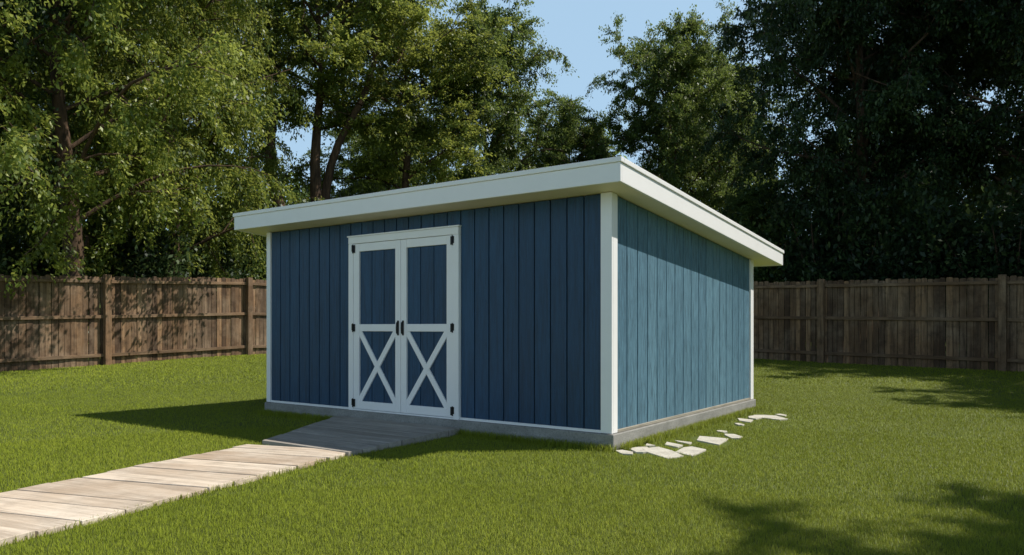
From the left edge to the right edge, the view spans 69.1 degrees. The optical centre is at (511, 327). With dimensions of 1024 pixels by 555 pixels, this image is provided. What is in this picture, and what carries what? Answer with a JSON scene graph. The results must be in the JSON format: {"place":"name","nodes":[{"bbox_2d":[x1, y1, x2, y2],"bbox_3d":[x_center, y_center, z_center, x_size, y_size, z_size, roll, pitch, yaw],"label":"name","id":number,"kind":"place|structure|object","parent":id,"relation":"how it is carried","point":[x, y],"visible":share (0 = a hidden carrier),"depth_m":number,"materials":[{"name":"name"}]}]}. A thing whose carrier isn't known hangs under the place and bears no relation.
{"place":"outdoors","nodes":[
{"label":"outdoors","id":0,"kind":"place"},
{"bbox_2d":[0,444,345,545],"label":"path","id":1,"kind":"structure","parent":0,"point":[39,509],"depth_m":5.28,"materials":[{"name":"brown wood"}]},
{"bbox_2d":[0,343,1023,554],"bbox_3d":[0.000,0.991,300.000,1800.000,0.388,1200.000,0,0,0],"label":"ground","id":2,"kind":"structure","parent":0,"point":[695,438],"depth_m":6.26,"materials":[{"name":"green plant"}]},
{"bbox_2d":[0,218,32,275],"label":"shrub","id":3,"kind":"object","parent":2,"relation":"on","point":[3,245],"visible":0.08,"depth_m":19.37,"materials":[{"name":"green plant"}]},
{"bbox_2d":[0,0,92,242],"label":"tree","id":4,"kind":"object","parent":2,"relation":"on","point":[65,41],"visible":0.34,"depth_m":17.92,"materials":[{"name":"green plant"}]},
{"bbox_2d":[0,206,117,341],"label":"shrub","id":5,"kind":"object","parent":2,"relation":"on","point":[36,265],"visible":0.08,"depth_m":20.82,"materials":[{"name":"green plant"}]},
{"bbox_2d":[0,1,183,254],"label":"tree","id":6,"kind":"object","parent":2,"relation":"on","point":[72,132],"visible":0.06,"depth_m":25.48,"materials":[{"name":"green plant"}]},
{"bbox_2d":[0,274,266,371],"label":"fence","id":7,"kind":"object","parent":2,"relation":"on","point":[44,322],"visible":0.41,"depth_m":18.66,"materials":[{"name":"brown wood"}]},
{"bbox_2d":[0,0,300,299],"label":"tree","id":8,"kind":"object","parent":2,"relation":"on","point":[79,250],"visible":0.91,"depth_m":17.46,"materials":[{"name":"green plant"}]},
{"bbox_2d":[50,196,255,353],"bbox_3d":[-11.402,-1.354,22.297,5.467,5.506,5.018,0,0,23],"label":"shrub","id":9,"kind":"object","parent":2,"relation":"on","point":[148,263],"visible":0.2,"depth_m":21.78,"materials":[{"name":"green plant"}]},
{"bbox_2d":[16,0,324,300],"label":"tree","id":10,"kind":"object","parent":2,"relation":"on","point":[235,11],"visible":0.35,"depth_m":22.24,"materials":[{"name":"green plant"}]},
{"bbox_2d":[3,0,340,258],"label":"tree","id":11,"kind":"object","parent":2,"relation":"on","point":[298,175],"visible":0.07,"depth_m":29.75,"materials":[{"name":"green plant"}]},
{"bbox_2d":[144,220,259,351],"bbox_3d":[-10.636,-1.205,25.415,4.812,5.210,5.243,0,0,-25],"label":"shrub","id":12,"kind":"object","parent":2,"relation":"on","point":[195,274],"visible":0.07,"depth_m":25.02,"materials":[{"name":"green plant"}]},
{"bbox_2d":[205,219,266,350],"bbox_3d":[-9.484,-1.085,27.427,5.468,5.359,4.531,0,0,17],"label":"shrub","id":13,"kind":"object","parent":2,"relation":"on","point":[263,275],"visible":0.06,"depth_m":26.42,"materials":[{"name":"green plant"}]},
{"bbox_2d":[185,0,447,207],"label":"tree","id":14,"kind":"object","parent":2,"relation":"on","point":[347,51],"visible":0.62,"depth_m":27.14,"materials":[{"name":"green plant"}]},
{"bbox_2d":[262,415,459,456],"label":"wooden ramp","id":15,"kind":"structure","parent":2,"relation":"on","point":[349,435],"depth_m":7.65,"materials":[{"name":"grey wood"}]},
{"bbox_2d":[293,107,456,200],"bbox_3d":[-6.405,-5.163,38.867,9.669,12.603,10.356,0,0,19],"label":"tree","id":16,"kind":"object","parent":2,"relation":"on","point":[341,159],"visible":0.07,"depth_m":38.51,"materials":[{"name":"green plant"}]},
{"bbox_2d":[280,0,526,194],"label":"tree","id":17,"kind":"object","parent":2,"relation":"on","point":[385,90],"visible":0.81,"depth_m":28.82,"materials":[{"name":"green plant"}]},
{"bbox_2d":[395,0,581,184],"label":"tree","id":18,"kind":"object","parent":2,"relation":"on","point":[507,124],"visible":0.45,"depth_m":31.95,"materials":[{"name":"green plant"}]},
{"bbox_2d":[233,156,783,450],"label":"shed","id":19,"kind":"structure","parent":2,"relation":"on","point":[607,301],"depth_m":8.09,"materials":[{"name":"wood"}]},
{"bbox_2d":[351,240,400,412],"bbox_3d":[-1.606,-0.010,8.810,0.804,1.992,0.097,0,0,35],"label":"door","id":20,"kind":"structure","parent":19,"relation":"in","point":[376,327],"depth_m":8.80,"materials":[{"name":"white paint"}]},
{"bbox_2d":[401,235,453,416],"bbox_3d":[-0.947,-0.010,8.341,0.804,1.992,0.097,0,0,35],"label":"door","id":21,"kind":"structure","parent":19,"relation":"in","point":[427,326],"depth_m":8.35,"materials":[{"name":"white paint"}]},
{"bbox_2d":[4,125,1016,273],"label":"wood","id":22,"kind":"object","parent":2,"relation":"on","point":[298,192],"depth_m":44.48,"materials":[{"name":"green plant"}]},
{"bbox_2d":[515,88,626,168],"bbox_3d":[2.388,-5.118,36.996,8.720,12.455,8.142,0,0,14],"label":"tree","id":23,"kind":"object","parent":2,"relation":"on","point":[567,113],"visible":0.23,"depth_m":35.72,"materials":[{"name":"green plant"}]},
{"bbox_2d":[615,450,632,454],"bbox_3d":[1.046,1.177,6.854,0.141,0.054,0.234,-1,1,-7],"label":"flagstone","id":24,"kind":"object","parent":2,"relation":"on","point":[624,452],"visible":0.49,"depth_m":6.83,"materials":[{"name":"stone"}]},
{"bbox_2d":[629,447,647,453],"bbox_3d":[1.210,1.177,7.007,0.198,0.058,0.335,0,0,-2],"label":"flagstone","id":25,"kind":"object","parent":2,"relation":"on","point":[638,450],"visible":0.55,"depth_m":6.92,"materials":[{"name":"stone"}]},
{"bbox_2d":[643,447,683,458],"bbox_3d":[1.387,1.177,6.837,0.255,0.054,0.544,-1,1,-17],"label":"flagstone","id":26,"kind":"object","parent":2,"relation":"on","point":[662,452],"visible":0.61,"depth_m":6.82,"materials":[{"name":"stone"}]},
{"bbox_2d":[665,442,682,447],"bbox_3d":[1.571,1.177,7.299,0.129,0.055,0.301,0,0,-29],"label":"flagstone","id":27,"kind":"object","parent":2,"relation":"on","point":[673,445],"visible":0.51,"depth_m":7.24,"materials":[{"name":"stone"}]},
{"bbox_2d":[585,0,775,214],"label":"tree","id":28,"kind":"object","parent":2,"relation":"on","point":[671,71],"visible":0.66,"depth_m":33.22,"materials":[{"name":"green plant"}]},
{"bbox_2d":[675,440,691,445],"bbox_3d":[1.734,1.177,7.461,0.097,0.054,0.288,0,-1,-21],"label":"flagstone","id":29,"kind":"object","parent":2,"relation":"on","point":[686,443],"visible":0.5,"depth_m":7.41,"materials":[{"name":"stone"}]},
{"bbox_2d":[675,446,705,456],"bbox_3d":[1.655,1.178,6.928,0.216,0.062,0.470,0,0,33],"label":"flagstone","id":30,"kind":"object","parent":2,"relation":"on","point":[691,450],"visible":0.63,"depth_m":6.93,"materials":[{"name":"stone"}]},
{"bbox_2d":[697,436,727,445],"bbox_3d":[2.007,1.177,7.580,0.310,0.061,0.441,0,0,29],"label":"flagstone","id":31,"kind":"object","parent":2,"relation":"on","point":[712,440],"visible":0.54,"depth_m":7.55,"materials":[{"name":"stone"}]},
{"bbox_2d":[638,40,823,217],"bbox_3d":[10.714,-6.934,40.102,9.669,16.310,10.356,0,0,-24],"label":"tree","id":32,"kind":"object","parent":2,"relation":"on","point":[738,96],"visible":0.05,"depth_m":38.49,"materials":[{"name":"green plant"}]},
{"bbox_2d":[725,434,742,438],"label":"flagstone","id":33,"kind":"object","parent":2,"relation":"on","point":[734,436],"visible":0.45,"depth_m":7.82,"materials":[{"name":"stone"}]},
{"bbox_2d":[721,206,749,221],"bbox_3d":[5.720,-1.603,25.878,5.114,6.182,5.572,0,0,-22],"label":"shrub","id":34,"kind":"object","parent":2,"relation":"on","point":[724,212],"depth_m":25.05,"materials":[{"name":"green plant"}]},
{"bbox_2d":[738,418,752,422],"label":"flagstone","id":35,"kind":"object","parent":2,"relation":"on","point":[746,420],"visible":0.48,"depth_m":9.16,"materials":[{"name":"stone"}]},
{"bbox_2d":[748,415,763,419],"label":"flagstone","id":36,"kind":"object","parent":2,"relation":"on","point":[755,417],"visible":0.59,"depth_m":9.46,"materials":[{"name":"stone"}]},
{"bbox_2d":[717,176,810,271],"bbox_3d":[8.957,-2.122,26.516,4.578,6.228,4.275,0,0,1],"label":"tree","id":37,"kind":"object","parent":2,"relation":"on","point":[744,206],"visible":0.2,"depth_m":25.76,"materials":[{"name":"green plant"}]},
{"bbox_2d":[732,212,809,307],"bbox_3d":[8.347,-1.173,24.799,4.758,5.680,5.742,0,0,-41],"label":"shrub","id":38,"kind":"object","parent":2,"relation":"on","point":[764,276],"visible":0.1,"depth_m":24.31,"materials":[{"name":"green plant"}]},
{"bbox_2d":[758,415,787,420],"bbox_3d":[3.304,1.177,9.522,0.300,0.054,0.573,-1,0,-10],"label":"flagstone","id":39,"kind":"object","parent":2,"relation":"on","point":[773,417],"visible":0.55,"depth_m":9.45,"materials":[{"name":"stone"}]},
{"bbox_2d":[753,162,918,350],"bbox_3d":[10.193,-1.856,23.840,5.763,6.714,5.289,0,0,20],"label":"shrub","id":40,"kind":"object","parent":2,"relation":"on","point":[827,243],"visible":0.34,"depth_m":22.91,"materials":[{"name":"green plant"}]},
{"bbox_2d":[694,0,1023,351],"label":"tree","id":41,"kind":"object","parent":2,"relation":"on","point":[839,23],"visible":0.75,"depth_m":23.16,"materials":[{"name":"green plant"}]},
{"bbox_2d":[703,0,1023,347],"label":"tree","id":42,"kind":"object","parent":2,"relation":"on","point":[827,142],"visible":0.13,"depth_m":28.86,"materials":[{"name":"green plant"}]},
{"bbox_2d":[754,274,1023,371],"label":"fence","id":43,"kind":"object","parent":2,"relation":"on","point":[813,332],"visible":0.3,"depth_m":17.79,"materials":[{"name":"brown wood"}]},
{"bbox_2d":[810,0,1023,221],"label":"tree","id":44,"kind":"object","parent":2,"relation":"on","point":[997,31],"visible":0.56,"depth_m":22.46,"materials":[{"name":"green plant"}]},
{"bbox_2d":[819,163,1014,353],"bbox_3d":[11.919,-1.654,21.174,5.626,6.143,5.163,0,0,10],"label":"shrub","id":45,"kind":"object","parent":2,"relation":"on","point":[891,265],"visible":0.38,"depth_m":20.67,"materials":[{"name":"green plant"}]},
{"bbox_2d":[897,173,1023,354],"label":"shrub","id":46,"kind":"object","parent":2,"relation":"on","point":[1001,250],"visible":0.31,"depth_m":19.12,"materials":[{"name":"green plant"}]},
{"bbox_2d":[926,0,1023,211],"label":"tree","id":47,"kind":"object","parent":2,"relation":"on","point":[985,94],"visible":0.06,"depth_m":29.34,"materials":[{"name":"green plant"}]},
{"bbox_2d":[21,0,1021,247],"label":"sky","id":48,"kind":"structure","parent":0,"point":[572,27],"materials":[{"name":"blue"}]}
]}

